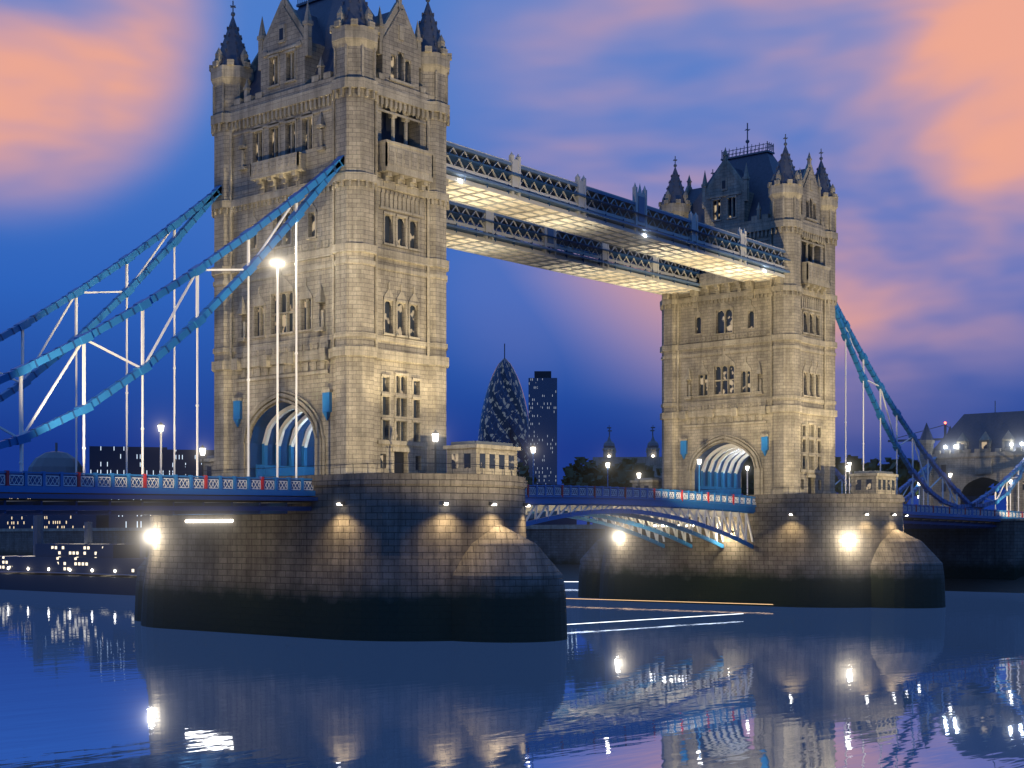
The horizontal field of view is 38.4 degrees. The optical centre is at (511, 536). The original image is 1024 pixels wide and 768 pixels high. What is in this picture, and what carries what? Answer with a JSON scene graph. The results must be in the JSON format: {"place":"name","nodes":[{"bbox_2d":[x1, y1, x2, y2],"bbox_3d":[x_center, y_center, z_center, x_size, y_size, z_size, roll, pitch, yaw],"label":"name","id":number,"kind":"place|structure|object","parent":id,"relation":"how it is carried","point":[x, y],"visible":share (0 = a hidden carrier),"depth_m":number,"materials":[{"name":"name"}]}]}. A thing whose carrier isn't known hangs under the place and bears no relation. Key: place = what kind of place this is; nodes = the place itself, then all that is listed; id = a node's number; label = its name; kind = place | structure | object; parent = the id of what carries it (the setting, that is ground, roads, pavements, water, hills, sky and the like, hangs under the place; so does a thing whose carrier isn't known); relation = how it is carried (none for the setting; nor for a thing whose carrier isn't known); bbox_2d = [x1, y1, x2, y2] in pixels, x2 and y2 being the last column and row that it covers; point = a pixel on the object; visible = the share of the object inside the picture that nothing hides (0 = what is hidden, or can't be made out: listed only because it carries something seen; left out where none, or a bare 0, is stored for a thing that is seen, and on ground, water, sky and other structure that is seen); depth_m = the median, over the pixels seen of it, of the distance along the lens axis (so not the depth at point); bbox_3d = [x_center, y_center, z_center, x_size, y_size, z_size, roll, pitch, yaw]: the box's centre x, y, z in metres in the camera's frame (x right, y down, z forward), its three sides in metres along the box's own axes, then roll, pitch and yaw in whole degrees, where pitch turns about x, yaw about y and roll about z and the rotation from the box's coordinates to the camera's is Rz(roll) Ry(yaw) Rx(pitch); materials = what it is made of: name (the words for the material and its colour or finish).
{"place":"outdoors","nodes":[
{"label":"outdoors","id":0,"kind":"place"},
{"bbox_2d":[0,371,576,595],"bbox_3d":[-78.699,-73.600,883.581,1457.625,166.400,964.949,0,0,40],"label":"distant buildings","id":1,"kind":"structure","parent":0,"point":[106,563],"depth_m":486.17,"materials":[{"name":"black"}]},
{"bbox_2d":[0,571,1023,767],"bbox_3d":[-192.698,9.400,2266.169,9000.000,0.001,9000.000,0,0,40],"label":"river thames","id":2,"kind":"structure","parent":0,"point":[87,680],"depth_m":89.55,"materials":[{"name":"liquid"}]},
{"bbox_2d":[564,581,772,624],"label":"boat light trails","id":3,"kind":"object","parent":2,"relation":"on","point":[663,601],"visible":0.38,"depth_m":194.24,"materials":[{"name":"white"}]},
{"bbox_2d":[0,519,1023,592],"bbox_3d":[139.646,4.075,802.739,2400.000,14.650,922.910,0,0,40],"label":"bank","id":4,"kind":"structure","parent":0,"point":[981,559],"depth_m":268.28,"materials":[{"name":"black stone"}]},
{"bbox_2d":[478,344,527,471],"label":"gherkin-shaped skyscraper","id":5,"kind":"structure","parent":4,"relation":"on","point":[504,416],"depth_m":1479.33,"materials":[{"name":"black"}]},
{"bbox_2d":[148,180,1023,541],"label":"floodlights","id":6,"kind":"object","parent":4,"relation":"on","point":[150,536],"visible":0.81,"depth_m":149.59,"materials":[{"name":"white"}]},
{"bbox_2d":[517,455,998,524],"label":"trees","id":7,"kind":"object","parent":4,"relation":"on","point":[591,473],"visible":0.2,"depth_m":336.43,"materials":[{"name":"brown plant"}]},
{"bbox_2d":[746,302,1023,528],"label":"suspension bridge span","id":8,"kind":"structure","parent":4,"relation":"on","point":[917,516],"depth_m":240.24,"materials":[{"name":"metal"}]},
{"bbox_2d":[888,422,948,441],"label":"tower crane","id":9,"kind":"object","parent":4,"relation":"on","point":[937,439],"visible":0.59,"depth_m":615.56,"materials":[{"name":"grey"}]},
{"bbox_2d":[919,401,1023,512],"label":"abutment","id":10,"kind":"object","parent":4,"relation":"on","point":[981,458],"visible":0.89,"depth_m":282.66,"materials":[{"name":"stone"}]},
{"bbox_2d":[0,0,1023,524],"label":"sky","id":11,"kind":"structure","parent":0,"point":[914,109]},
{"bbox_2d":[593,427,661,524],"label":"tower of london","id":12,"kind":"structure","parent":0,"point":[651,458],"depth_m":549.26,"materials":[{"name":"stone"}]},
{"label":"ground","id":13,"kind":"structure","parent":0,"visible":0},
{"bbox_2d":[134,430,566,642],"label":"pier","id":14,"kind":"structure","parent":13,"relation":"on","point":[402,557],"depth_m":134.96,"materials":[{"name":"stone"}]},
{"bbox_2d":[0,155,343,515],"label":"suspension bridge span","id":15,"kind":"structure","parent":14,"relation":"on","point":[54,493],"depth_m":128.92,"materials":[{"name":"metal"}]},
{"bbox_2d":[209,0,451,476],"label":"tower","id":16,"kind":"structure","parent":14,"relation":"on","point":[313,89],"depth_m":146.10,"materials":[{"name":"stone"}]},
{"bbox_2d":[446,141,790,307],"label":"high-level walkways","id":17,"kind":"structure","parent":16,"relation":"attached to","point":[515,203],"depth_m":180.89,"materials":[{"name":"white metal"}]},
{"bbox_2d":[578,463,945,607],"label":"pier","id":18,"kind":"structure","parent":13,"relation":"on","point":[807,554],"depth_m":198.85,"materials":[{"name":"stone"}]},
{"bbox_2d":[525,444,756,548],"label":"bascule span","id":19,"kind":"object","parent":18,"relation":"attached to","point":[633,504],"visible":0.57,"depth_m":187.60,"materials":[{"name":"metal"}]},
{"bbox_2d":[658,123,837,494],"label":"tower","id":20,"kind":"structure","parent":18,"relation":"on","point":[744,378],"depth_m":209.28,"materials":[{"name":"stone"}]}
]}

